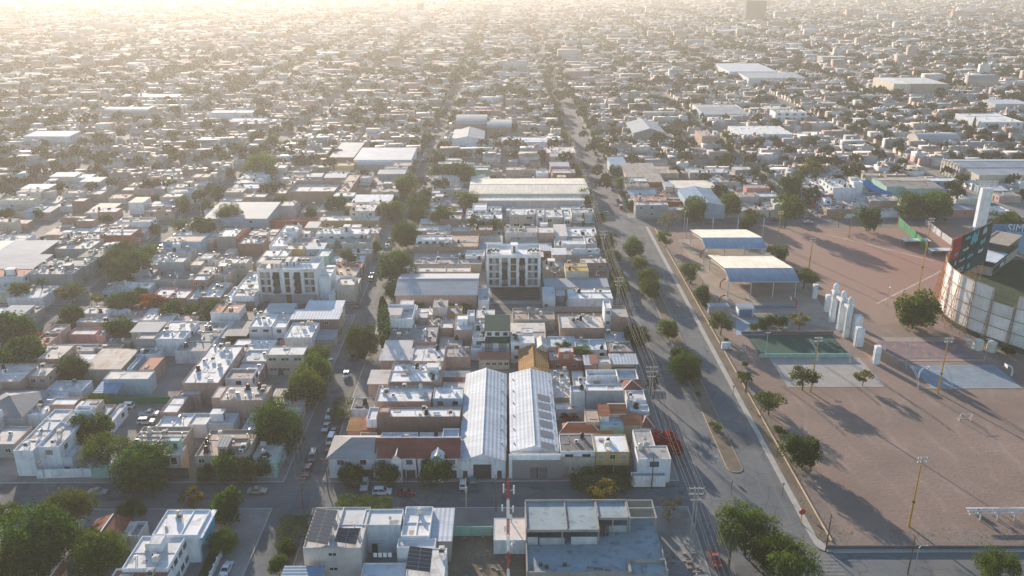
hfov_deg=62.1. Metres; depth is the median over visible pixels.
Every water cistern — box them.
[973,338,983,350]
[986,340,997,352]
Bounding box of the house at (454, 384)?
[443,382,464,389]
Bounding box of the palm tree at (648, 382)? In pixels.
[643,379,656,403]
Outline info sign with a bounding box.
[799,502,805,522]
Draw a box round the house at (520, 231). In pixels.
[505,225,536,243]
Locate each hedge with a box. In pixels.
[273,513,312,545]
[334,492,367,506]
[361,494,393,508]
[568,465,636,494]
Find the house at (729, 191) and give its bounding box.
[711,189,734,197]
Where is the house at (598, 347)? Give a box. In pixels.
[547,336,606,355]
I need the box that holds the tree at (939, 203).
[917,190,955,220]
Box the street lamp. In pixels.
[913,545,928,575]
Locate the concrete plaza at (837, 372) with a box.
[769,358,884,386]
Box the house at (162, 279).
[131,266,198,290]
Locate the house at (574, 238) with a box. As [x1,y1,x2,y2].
[567,237,583,239]
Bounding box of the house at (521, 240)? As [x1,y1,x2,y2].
[511,237,537,243]
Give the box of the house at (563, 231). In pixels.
[553,224,596,239]
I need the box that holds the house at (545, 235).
[537,227,553,247]
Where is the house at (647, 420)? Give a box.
[640,415,654,429]
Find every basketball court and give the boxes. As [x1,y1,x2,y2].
[879,342,978,358]
[909,365,1020,386]
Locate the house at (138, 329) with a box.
[130,322,165,347]
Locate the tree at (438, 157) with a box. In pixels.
[429,150,446,163]
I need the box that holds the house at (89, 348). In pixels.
[58,344,124,353]
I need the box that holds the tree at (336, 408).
[328,396,359,421]
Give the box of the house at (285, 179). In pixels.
[244,170,306,183]
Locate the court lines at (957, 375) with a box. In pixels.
[934,366,1008,385]
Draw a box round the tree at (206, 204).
[198,198,214,212]
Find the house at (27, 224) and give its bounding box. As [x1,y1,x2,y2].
[7,218,33,229]
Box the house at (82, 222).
[56,216,156,229]
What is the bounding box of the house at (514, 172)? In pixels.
[506,165,551,177]
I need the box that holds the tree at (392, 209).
[377,200,406,220]
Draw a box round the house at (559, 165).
[546,162,569,177]
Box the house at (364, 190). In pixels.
[356,182,400,195]
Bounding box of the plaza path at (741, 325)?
[736,320,764,334]
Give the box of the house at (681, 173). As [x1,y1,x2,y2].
[679,165,739,177]
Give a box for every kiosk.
[707,303,728,313]
[735,303,754,315]
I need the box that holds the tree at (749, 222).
[738,214,756,229]
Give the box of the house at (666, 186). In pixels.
[624,181,673,191]
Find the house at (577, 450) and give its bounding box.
[559,432,594,474]
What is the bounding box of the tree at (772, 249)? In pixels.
[766,243,788,256]
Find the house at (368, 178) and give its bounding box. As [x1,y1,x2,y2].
[360,173,394,188]
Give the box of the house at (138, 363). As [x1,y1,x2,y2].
[127,347,152,370]
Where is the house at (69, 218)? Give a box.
[61,214,159,223]
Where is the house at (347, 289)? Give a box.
[336,276,358,301]
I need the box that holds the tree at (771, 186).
[765,182,775,190]
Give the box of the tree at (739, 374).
[736,371,745,380]
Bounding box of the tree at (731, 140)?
[726,138,735,143]
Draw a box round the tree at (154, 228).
[149,223,161,234]
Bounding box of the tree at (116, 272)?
[106,256,138,281]
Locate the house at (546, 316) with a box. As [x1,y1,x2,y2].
[513,307,554,330]
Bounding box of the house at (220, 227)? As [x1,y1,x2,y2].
[182,221,250,233]
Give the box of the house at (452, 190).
[430,185,460,196]
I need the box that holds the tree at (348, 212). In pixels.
[341,206,350,214]
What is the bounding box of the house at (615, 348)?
[607,342,632,355]
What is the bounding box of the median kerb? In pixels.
[639,255,742,472]
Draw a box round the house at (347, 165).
[335,161,355,170]
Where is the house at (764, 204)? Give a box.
[741,198,783,206]
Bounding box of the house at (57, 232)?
[44,224,152,240]
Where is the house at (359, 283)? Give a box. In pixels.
[358,277,361,291]
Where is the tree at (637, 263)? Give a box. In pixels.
[628,256,649,269]
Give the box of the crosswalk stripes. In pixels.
[816,555,845,574]
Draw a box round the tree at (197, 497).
[177,485,204,509]
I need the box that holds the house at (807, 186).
[798,183,818,193]
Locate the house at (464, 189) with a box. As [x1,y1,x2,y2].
[432,182,468,193]
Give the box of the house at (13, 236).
[0,231,35,240]
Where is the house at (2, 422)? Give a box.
[0,409,5,428]
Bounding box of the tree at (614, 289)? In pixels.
[610,278,630,295]
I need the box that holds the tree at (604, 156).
[602,153,611,160]
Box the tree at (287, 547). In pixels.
[275,536,296,557]
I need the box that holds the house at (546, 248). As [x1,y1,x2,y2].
[524,243,551,258]
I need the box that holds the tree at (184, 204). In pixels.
[174,196,190,211]
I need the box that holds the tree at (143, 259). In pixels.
[116,247,154,273]
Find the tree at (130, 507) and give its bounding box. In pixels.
[114,496,149,520]
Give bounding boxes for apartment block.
[257,257,324,302]
[486,242,540,286]
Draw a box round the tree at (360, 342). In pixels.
[344,322,380,358]
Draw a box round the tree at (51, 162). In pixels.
[49,160,56,167]
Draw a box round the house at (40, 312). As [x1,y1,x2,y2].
[34,306,46,322]
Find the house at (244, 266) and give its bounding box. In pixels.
[215,256,253,280]
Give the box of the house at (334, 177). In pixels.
[324,174,346,180]
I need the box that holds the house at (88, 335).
[67,328,133,348]
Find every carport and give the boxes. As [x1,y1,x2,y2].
[93,381,123,396]
[219,321,251,344]
[510,323,545,334]
[543,278,608,297]
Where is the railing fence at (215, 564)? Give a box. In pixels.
[208,530,230,575]
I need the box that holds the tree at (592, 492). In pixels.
[585,477,620,498]
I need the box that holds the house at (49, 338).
[39,332,62,344]
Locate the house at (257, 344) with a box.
[234,339,278,354]
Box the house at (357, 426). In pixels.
[346,416,377,434]
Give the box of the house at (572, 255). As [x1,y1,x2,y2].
[551,248,601,263]
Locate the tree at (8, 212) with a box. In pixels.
[0,207,15,217]
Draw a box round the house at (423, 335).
[388,324,438,347]
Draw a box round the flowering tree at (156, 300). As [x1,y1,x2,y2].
[129,293,165,310]
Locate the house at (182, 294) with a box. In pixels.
[151,288,193,307]
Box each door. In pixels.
[166,468,188,477]
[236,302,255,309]
[273,279,279,284]
[278,368,283,374]
[279,458,281,472]
[294,272,299,277]
[295,286,301,291]
[363,470,373,477]
[372,544,377,552]
[406,470,415,477]
[450,470,456,477]
[463,471,467,478]
[473,464,490,478]
[497,471,501,478]
[519,258,524,263]
[519,265,524,270]
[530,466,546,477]
[569,467,578,474]
[594,465,612,473]
[614,466,626,473]
[739,310,751,315]
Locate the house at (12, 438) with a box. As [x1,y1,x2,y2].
[0,426,32,457]
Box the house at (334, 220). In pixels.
[317,214,381,227]
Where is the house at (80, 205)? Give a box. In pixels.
[0,195,91,212]
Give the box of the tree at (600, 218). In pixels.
[592,211,606,223]
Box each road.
[0,303,620,315]
[0,481,689,508]
[10,44,266,132]
[11,46,330,195]
[32,44,406,337]
[33,218,1023,225]
[47,167,939,171]
[61,109,934,110]
[81,133,861,136]
[119,90,982,92]
[244,49,472,575]
[602,44,815,217]
[668,44,1021,217]
[736,45,1023,146]
[788,552,1023,575]
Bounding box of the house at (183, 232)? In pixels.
[174,228,221,236]
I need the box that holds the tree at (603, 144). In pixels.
[596,142,606,152]
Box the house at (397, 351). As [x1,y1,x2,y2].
[379,340,445,380]
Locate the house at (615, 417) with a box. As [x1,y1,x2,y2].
[584,402,642,441]
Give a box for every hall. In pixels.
[23,131,81,144]
[101,107,156,117]
[103,371,156,394]
[133,94,181,99]
[149,26,168,29]
[174,30,197,32]
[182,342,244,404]
[204,202,280,230]
[208,110,255,118]
[227,118,268,126]
[246,32,262,36]
[257,80,286,88]
[286,173,360,205]
[317,51,343,57]
[394,273,479,306]
[451,127,484,145]
[455,115,487,136]
[487,119,511,138]
[499,73,529,80]
[501,136,546,150]
[565,40,580,45]
[606,38,619,40]
[607,34,626,37]
[626,118,665,142]
[669,180,714,191]
[692,103,748,122]
[712,30,735,34]
[728,126,792,139]
[732,51,761,55]
[817,56,846,61]
[871,177,943,195]
[873,47,898,50]
[907,133,961,140]
[983,100,1023,109]
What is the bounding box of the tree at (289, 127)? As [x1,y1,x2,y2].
[284,122,293,130]
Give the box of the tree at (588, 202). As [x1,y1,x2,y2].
[581,195,593,207]
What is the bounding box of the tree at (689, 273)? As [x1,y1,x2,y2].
[678,262,701,284]
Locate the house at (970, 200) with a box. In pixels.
[902,195,978,206]
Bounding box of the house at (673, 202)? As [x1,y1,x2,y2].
[628,197,680,206]
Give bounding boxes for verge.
[649,227,829,541]
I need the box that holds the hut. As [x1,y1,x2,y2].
[494,518,525,553]
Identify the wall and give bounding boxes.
[35,468,91,478]
[453,526,492,535]
[512,460,562,478]
[543,306,601,311]
[655,228,720,343]
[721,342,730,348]
[724,351,831,541]
[730,305,795,307]
[741,331,833,333]
[759,353,849,357]
[827,545,1023,548]
[844,214,858,217]
[880,211,909,216]
[932,252,1023,348]
[991,224,1023,233]
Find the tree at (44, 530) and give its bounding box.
[0,499,89,575]
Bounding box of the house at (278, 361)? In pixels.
[266,346,307,374]
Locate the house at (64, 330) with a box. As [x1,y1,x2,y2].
[45,324,71,343]
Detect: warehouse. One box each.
[0,240,59,269]
[330,142,416,172]
[458,367,506,478]
[469,178,589,210]
[509,368,562,478]
[607,157,660,177]
[677,186,724,218]
[714,63,805,85]
[940,158,1023,183]
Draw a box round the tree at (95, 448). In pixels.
[76,430,134,468]
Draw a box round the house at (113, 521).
[0,513,136,575]
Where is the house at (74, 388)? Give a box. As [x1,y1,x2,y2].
[46,379,93,399]
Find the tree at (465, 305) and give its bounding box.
[460,303,471,311]
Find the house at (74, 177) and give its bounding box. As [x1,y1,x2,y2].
[49,172,132,187]
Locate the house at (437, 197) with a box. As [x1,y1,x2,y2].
[428,194,467,208]
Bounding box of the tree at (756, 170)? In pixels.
[748,166,760,176]
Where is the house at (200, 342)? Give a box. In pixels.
[174,321,229,363]
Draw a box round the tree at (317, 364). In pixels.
[295,350,333,382]
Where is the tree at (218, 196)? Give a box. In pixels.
[210,189,223,201]
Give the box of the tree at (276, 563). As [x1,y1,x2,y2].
[266,553,289,574]
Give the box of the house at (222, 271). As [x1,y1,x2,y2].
[198,263,237,284]
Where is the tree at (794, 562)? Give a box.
[753,527,824,575]
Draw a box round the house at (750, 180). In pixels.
[708,175,760,182]
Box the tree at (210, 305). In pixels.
[197,298,227,321]
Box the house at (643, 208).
[633,199,686,216]
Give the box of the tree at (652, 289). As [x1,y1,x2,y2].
[638,277,660,298]
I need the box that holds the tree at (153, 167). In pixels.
[151,164,160,170]
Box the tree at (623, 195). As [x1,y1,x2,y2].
[620,190,627,199]
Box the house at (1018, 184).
[972,178,1023,192]
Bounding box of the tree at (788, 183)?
[777,172,804,197]
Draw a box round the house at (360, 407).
[351,398,374,416]
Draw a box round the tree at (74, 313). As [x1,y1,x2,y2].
[56,304,84,324]
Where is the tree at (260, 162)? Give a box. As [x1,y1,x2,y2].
[242,152,278,177]
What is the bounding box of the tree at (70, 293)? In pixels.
[51,281,85,302]
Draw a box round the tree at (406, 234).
[389,219,422,247]
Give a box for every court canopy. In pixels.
[690,229,766,262]
[708,255,799,297]
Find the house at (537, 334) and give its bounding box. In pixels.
[511,328,545,338]
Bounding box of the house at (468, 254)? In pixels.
[465,250,484,266]
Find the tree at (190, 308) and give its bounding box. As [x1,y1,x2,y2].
[182,302,202,314]
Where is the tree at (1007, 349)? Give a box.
[1001,344,1015,354]
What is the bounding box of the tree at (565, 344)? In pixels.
[553,341,571,350]
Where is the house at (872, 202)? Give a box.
[815,195,897,212]
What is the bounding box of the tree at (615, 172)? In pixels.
[608,164,621,176]
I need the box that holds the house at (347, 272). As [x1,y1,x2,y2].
[326,265,359,278]
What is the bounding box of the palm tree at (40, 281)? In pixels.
[36,278,46,288]
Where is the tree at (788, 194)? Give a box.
[779,191,792,199]
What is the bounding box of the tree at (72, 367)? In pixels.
[53,353,94,381]
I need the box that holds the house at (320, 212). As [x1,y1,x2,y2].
[301,199,390,217]
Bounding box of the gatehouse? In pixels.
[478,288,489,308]
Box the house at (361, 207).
[350,194,393,217]
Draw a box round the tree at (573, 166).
[569,163,581,168]
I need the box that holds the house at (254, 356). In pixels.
[241,350,267,372]
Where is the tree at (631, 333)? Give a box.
[621,322,651,347]
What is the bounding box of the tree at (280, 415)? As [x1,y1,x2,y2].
[242,396,304,455]
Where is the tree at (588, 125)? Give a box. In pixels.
[586,122,594,129]
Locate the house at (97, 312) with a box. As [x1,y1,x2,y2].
[80,304,183,317]
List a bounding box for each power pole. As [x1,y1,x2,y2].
[567,131,571,144]
[591,200,597,226]
[600,230,606,257]
[614,277,622,305]
[646,366,657,412]
[689,487,704,543]
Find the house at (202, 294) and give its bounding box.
[186,281,233,307]
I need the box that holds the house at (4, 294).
[0,281,24,302]
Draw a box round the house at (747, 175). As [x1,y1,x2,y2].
[735,174,753,177]
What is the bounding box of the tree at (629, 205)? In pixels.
[625,200,633,209]
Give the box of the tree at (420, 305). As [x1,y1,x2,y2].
[414,302,425,307]
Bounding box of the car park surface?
[491,288,539,299]
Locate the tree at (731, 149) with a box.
[722,145,734,152]
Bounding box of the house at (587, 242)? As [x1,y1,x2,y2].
[554,235,596,248]
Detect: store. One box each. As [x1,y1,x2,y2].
[872,77,947,97]
[954,113,1023,131]
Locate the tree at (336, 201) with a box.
[324,194,346,210]
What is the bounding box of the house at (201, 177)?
[148,173,214,183]
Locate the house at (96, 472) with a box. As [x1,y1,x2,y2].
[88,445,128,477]
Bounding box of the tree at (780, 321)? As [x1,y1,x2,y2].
[773,315,789,328]
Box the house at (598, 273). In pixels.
[589,270,608,280]
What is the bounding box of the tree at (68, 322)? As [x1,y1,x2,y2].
[54,319,74,329]
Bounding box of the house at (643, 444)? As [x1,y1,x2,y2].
[630,430,670,486]
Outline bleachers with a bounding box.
[966,507,1023,520]
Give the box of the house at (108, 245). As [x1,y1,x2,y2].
[103,242,128,248]
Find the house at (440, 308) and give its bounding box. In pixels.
[400,299,462,316]
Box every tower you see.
[417,4,423,10]
[743,0,766,19]
[971,180,998,230]
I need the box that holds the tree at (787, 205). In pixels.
[772,191,808,227]
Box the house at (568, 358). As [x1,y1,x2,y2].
[548,347,582,372]
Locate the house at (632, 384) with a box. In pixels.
[620,380,643,401]
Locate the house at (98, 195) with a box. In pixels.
[21,184,108,200]
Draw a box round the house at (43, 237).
[36,231,88,239]
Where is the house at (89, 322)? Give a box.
[76,317,141,328]
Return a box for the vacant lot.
[448,536,525,575]
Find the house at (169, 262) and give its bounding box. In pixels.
[158,253,191,271]
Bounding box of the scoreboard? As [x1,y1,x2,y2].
[936,221,993,306]
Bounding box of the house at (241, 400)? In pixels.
[211,382,272,422]
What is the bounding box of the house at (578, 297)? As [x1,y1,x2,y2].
[555,288,612,306]
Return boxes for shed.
[430,508,454,561]
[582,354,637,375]
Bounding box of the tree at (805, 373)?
[788,365,823,389]
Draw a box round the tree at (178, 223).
[170,219,189,232]
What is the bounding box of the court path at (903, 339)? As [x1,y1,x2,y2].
[871,337,1023,388]
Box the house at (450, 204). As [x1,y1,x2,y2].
[430,201,460,207]
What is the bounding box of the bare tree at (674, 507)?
[658,495,683,523]
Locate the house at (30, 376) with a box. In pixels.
[0,363,60,389]
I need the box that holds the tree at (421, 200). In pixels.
[406,193,432,209]
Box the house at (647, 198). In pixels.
[634,195,666,201]
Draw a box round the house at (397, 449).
[374,432,417,480]
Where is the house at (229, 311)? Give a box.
[210,300,345,324]
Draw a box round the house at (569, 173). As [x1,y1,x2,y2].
[520,168,575,177]
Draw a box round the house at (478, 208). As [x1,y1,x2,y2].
[465,203,495,226]
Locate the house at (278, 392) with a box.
[270,388,309,415]
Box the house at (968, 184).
[963,180,978,189]
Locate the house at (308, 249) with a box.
[283,243,373,262]
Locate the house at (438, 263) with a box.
[413,249,481,273]
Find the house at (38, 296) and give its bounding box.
[7,285,62,307]
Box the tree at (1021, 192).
[1019,188,1023,198]
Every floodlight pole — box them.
[777,211,783,244]
[809,238,815,268]
[810,337,822,391]
[848,203,855,237]
[908,456,928,526]
[917,218,934,293]
[937,337,952,393]
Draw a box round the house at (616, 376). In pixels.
[578,369,638,385]
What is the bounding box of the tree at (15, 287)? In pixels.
[5,281,31,296]
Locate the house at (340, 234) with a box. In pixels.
[316,224,370,248]
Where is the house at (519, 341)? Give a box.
[511,332,534,362]
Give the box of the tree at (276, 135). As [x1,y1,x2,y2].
[268,132,279,139]
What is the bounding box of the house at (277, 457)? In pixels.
[252,441,284,477]
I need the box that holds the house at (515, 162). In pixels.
[508,153,568,166]
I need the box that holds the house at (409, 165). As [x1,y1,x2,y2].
[393,162,412,173]
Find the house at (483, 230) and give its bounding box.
[416,224,501,238]
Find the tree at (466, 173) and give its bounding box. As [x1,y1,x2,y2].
[446,160,475,181]
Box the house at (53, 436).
[13,405,96,475]
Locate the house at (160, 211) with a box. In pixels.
[84,204,179,217]
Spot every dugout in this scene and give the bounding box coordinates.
[901,238,930,245]
[928,248,951,255]
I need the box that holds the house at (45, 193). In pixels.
[16,187,86,199]
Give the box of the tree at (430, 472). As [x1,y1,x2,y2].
[417,455,454,487]
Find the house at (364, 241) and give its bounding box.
[293,234,374,251]
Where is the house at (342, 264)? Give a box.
[256,255,364,276]
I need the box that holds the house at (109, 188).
[57,185,112,194]
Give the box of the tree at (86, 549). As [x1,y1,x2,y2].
[67,525,132,575]
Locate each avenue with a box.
[537,44,628,218]
[595,225,822,575]
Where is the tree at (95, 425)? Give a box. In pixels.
[69,409,116,446]
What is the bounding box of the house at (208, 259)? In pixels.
[200,255,253,270]
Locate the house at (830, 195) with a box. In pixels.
[807,193,834,207]
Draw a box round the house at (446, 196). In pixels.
[428,191,459,199]
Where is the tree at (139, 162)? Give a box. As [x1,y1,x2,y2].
[135,159,143,166]
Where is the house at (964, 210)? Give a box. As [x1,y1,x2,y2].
[918,204,975,216]
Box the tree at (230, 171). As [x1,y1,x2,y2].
[226,168,234,176]
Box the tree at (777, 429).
[772,425,782,433]
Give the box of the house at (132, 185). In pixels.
[128,182,211,187]
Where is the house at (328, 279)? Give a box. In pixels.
[318,267,338,299]
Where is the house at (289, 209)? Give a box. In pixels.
[280,201,298,217]
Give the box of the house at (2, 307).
[0,306,8,312]
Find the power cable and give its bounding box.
[41,459,299,477]
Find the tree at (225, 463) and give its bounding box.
[211,449,241,485]
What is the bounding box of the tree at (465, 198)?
[452,190,479,208]
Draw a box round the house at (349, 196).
[333,192,356,202]
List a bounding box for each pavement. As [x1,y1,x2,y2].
[0,136,136,167]
[0,172,53,199]
[0,225,168,304]
[0,315,54,350]
[0,315,354,483]
[0,508,272,575]
[12,172,237,219]
[13,111,187,133]
[87,136,284,167]
[97,225,392,304]
[128,93,228,106]
[177,112,314,133]
[201,171,416,218]
[263,92,340,108]
[292,506,710,575]
[304,118,439,133]
[309,136,429,167]
[322,314,678,481]
[385,92,450,108]
[386,225,617,303]
[426,171,585,218]
[435,136,571,167]
[447,111,560,132]
[459,92,551,108]
[572,99,667,108]
[580,112,686,132]
[590,136,735,166]
[607,171,788,218]
[646,227,1023,552]
[664,92,760,108]
[688,111,801,132]
[720,137,840,166]
[761,171,973,217]
[767,92,872,108]
[807,110,941,132]
[859,135,939,166]
[929,171,1023,217]
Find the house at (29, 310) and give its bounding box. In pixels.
[3,305,37,329]
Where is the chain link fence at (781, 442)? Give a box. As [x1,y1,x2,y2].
[729,353,824,518]
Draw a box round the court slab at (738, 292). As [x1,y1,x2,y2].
[678,239,828,313]
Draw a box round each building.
[525,499,667,575]
[694,129,720,145]
[769,108,806,121]
[805,175,862,200]
[918,177,958,185]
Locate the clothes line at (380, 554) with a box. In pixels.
[373,553,391,556]
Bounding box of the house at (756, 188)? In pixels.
[734,184,769,196]
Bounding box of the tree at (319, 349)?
[305,345,331,362]
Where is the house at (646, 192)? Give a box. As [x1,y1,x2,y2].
[624,189,677,198]
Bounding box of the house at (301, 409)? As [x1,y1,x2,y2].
[276,405,303,424]
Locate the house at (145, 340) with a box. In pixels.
[135,333,163,360]
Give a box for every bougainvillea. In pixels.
[560,413,578,420]
[649,427,676,449]
[658,439,683,456]
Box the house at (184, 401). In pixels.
[160,390,203,418]
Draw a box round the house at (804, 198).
[799,189,824,201]
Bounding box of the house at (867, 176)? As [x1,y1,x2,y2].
[861,172,923,181]
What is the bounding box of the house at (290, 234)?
[269,223,302,249]
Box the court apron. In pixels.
[853,337,941,363]
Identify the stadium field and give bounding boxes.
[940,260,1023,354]
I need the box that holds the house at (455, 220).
[419,214,461,226]
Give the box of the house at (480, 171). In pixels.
[475,167,487,175]
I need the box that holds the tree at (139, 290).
[133,286,149,301]
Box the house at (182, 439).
[129,425,195,477]
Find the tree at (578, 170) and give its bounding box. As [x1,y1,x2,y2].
[574,167,583,176]
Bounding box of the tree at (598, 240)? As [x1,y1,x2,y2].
[593,230,617,250]
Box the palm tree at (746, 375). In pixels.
[739,371,753,391]
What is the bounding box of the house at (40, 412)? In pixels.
[27,392,81,426]
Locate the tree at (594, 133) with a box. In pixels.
[590,129,600,137]
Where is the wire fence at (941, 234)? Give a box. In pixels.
[924,219,953,244]
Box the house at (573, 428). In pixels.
[558,422,612,436]
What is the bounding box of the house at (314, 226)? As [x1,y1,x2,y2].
[302,221,381,240]
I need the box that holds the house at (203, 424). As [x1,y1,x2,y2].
[157,409,257,437]
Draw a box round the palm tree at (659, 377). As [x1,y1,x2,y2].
[649,373,661,396]
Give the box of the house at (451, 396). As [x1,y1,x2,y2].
[433,386,463,418]
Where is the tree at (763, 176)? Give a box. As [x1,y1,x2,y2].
[753,173,767,182]
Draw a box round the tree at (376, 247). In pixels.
[372,240,382,254]
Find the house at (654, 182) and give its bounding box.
[621,177,663,190]
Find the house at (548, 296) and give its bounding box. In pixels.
[542,287,554,305]
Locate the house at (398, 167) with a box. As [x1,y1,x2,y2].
[334,165,408,173]
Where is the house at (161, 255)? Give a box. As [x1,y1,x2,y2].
[152,251,232,260]
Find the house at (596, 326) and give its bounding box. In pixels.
[558,300,628,338]
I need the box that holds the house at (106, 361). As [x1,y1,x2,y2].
[75,349,138,381]
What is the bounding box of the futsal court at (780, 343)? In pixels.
[746,335,846,353]
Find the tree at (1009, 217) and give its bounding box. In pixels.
[989,209,1023,223]
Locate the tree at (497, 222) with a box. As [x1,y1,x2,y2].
[485,216,506,230]
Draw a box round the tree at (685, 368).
[665,350,703,384]
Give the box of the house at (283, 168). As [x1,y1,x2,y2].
[271,164,313,173]
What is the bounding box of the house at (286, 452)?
[258,431,289,458]
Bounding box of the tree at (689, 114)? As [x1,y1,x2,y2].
[686,111,691,119]
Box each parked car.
[87,487,108,495]
[117,401,134,408]
[136,416,154,424]
[138,409,159,416]
[219,561,233,575]
[247,486,267,494]
[301,463,312,476]
[308,447,317,462]
[321,422,330,431]
[324,408,333,419]
[325,431,335,444]
[325,441,331,451]
[330,427,337,433]
[343,370,349,377]
[349,352,356,359]
[353,301,359,307]
[360,476,369,490]
[372,486,391,495]
[396,488,415,496]
[459,478,465,489]
[469,476,476,490]
[708,548,721,566]
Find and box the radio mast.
[501,480,514,575]
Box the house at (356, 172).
[350,171,406,175]
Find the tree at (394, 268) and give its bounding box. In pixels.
[376,244,417,280]
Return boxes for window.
[4,448,10,452]
[45,450,52,454]
[167,457,178,464]
[329,567,337,570]
[360,460,365,464]
[406,460,412,464]
[485,343,492,348]
[499,343,505,348]
[598,454,603,459]
[610,454,615,459]
[621,454,626,459]
[650,462,658,466]
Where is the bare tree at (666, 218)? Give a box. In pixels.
[656,210,680,229]
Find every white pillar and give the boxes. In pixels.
[811,284,818,298]
[823,294,830,311]
[850,314,863,339]
[853,326,862,346]
[860,328,865,346]
[872,345,881,363]
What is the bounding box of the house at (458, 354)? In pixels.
[439,335,470,381]
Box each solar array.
[305,508,337,544]
[334,528,360,545]
[405,546,432,572]
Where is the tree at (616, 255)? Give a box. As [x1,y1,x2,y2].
[604,249,622,265]
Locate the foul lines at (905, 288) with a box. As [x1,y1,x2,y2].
[826,234,940,303]
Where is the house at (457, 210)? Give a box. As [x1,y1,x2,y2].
[423,206,462,217]
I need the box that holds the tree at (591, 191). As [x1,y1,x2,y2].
[579,187,594,197]
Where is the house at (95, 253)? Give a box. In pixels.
[77,248,107,272]
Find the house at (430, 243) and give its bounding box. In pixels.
[414,234,478,254]
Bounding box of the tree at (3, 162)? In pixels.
[0,157,9,167]
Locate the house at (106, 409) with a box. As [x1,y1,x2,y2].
[75,399,116,417]
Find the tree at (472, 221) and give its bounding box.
[466,214,487,226]
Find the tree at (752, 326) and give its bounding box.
[748,323,759,330]
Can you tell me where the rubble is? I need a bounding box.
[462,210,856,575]
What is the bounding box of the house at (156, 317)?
[140,311,201,324]
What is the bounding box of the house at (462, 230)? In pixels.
[416,224,472,233]
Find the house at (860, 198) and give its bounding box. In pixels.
[855,197,864,201]
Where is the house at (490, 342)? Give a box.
[471,315,510,368]
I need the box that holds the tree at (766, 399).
[752,390,787,414]
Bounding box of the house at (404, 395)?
[374,383,433,406]
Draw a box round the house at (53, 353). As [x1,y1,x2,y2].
[21,344,76,375]
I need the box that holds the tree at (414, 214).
[407,205,428,224]
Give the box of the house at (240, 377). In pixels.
[224,368,258,386]
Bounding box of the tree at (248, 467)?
[233,455,259,484]
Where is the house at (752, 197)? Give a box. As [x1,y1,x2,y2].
[719,191,777,203]
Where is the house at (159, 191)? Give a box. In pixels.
[134,181,200,199]
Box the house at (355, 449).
[326,432,381,477]
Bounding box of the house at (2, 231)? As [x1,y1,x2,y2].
[0,228,7,233]
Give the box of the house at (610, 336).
[604,329,629,346]
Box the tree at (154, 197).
[150,195,158,202]
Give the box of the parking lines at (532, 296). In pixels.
[525,296,539,299]
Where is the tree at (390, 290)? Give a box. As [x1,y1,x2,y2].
[382,281,395,298]
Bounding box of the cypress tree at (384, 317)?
[377,295,390,347]
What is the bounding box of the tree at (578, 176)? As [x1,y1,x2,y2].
[572,174,587,182]
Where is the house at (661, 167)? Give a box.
[655,166,669,169]
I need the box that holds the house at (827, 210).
[820,205,902,216]
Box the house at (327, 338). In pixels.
[315,329,338,348]
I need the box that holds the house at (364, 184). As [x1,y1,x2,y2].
[358,181,394,186]
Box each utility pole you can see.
[38,457,48,493]
[103,448,111,483]
[296,477,304,512]
[321,458,329,492]
[465,479,466,514]
[495,475,496,511]
[506,447,506,480]
[651,453,654,488]
[825,512,833,551]
[907,534,917,574]
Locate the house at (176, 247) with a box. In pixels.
[158,242,238,259]
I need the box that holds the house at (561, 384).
[549,366,585,419]
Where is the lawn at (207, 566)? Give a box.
[198,550,218,575]
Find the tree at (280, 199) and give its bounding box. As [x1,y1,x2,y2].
[273,195,286,202]
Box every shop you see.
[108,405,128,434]
[270,218,318,228]
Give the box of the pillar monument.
[828,283,854,337]
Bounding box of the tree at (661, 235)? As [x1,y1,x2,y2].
[655,230,673,243]
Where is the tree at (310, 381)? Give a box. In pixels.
[287,365,327,408]
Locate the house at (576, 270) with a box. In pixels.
[564,260,588,277]
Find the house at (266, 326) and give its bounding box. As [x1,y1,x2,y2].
[248,312,291,340]
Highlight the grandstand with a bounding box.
[1008,232,1023,253]
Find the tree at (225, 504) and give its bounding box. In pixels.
[209,484,244,527]
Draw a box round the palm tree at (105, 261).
[100,258,110,282]
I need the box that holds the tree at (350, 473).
[336,461,366,489]
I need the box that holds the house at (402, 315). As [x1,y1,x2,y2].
[381,304,416,336]
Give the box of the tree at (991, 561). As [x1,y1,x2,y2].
[970,541,1023,575]
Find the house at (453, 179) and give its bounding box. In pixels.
[433,174,489,187]
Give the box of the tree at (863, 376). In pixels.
[853,369,875,385]
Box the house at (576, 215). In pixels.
[570,208,592,226]
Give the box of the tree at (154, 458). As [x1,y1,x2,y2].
[108,438,174,497]
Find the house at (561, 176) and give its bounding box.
[532,175,565,177]
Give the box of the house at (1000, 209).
[974,206,1008,218]
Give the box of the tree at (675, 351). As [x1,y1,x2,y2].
[668,346,694,361]
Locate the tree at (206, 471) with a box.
[194,463,215,483]
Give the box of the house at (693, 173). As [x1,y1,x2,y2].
[685,165,727,179]
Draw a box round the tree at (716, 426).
[711,423,721,431]
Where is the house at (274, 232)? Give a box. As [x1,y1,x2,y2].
[248,228,280,236]
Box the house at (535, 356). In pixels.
[518,336,549,371]
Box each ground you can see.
[31,4,983,551]
[654,226,1023,544]
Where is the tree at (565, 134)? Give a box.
[560,132,571,138]
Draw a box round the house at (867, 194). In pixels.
[861,192,881,196]
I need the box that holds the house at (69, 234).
[56,230,85,237]
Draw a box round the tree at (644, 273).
[637,267,661,287]
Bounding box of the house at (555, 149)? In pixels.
[545,146,575,163]
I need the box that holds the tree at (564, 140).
[562,137,572,144]

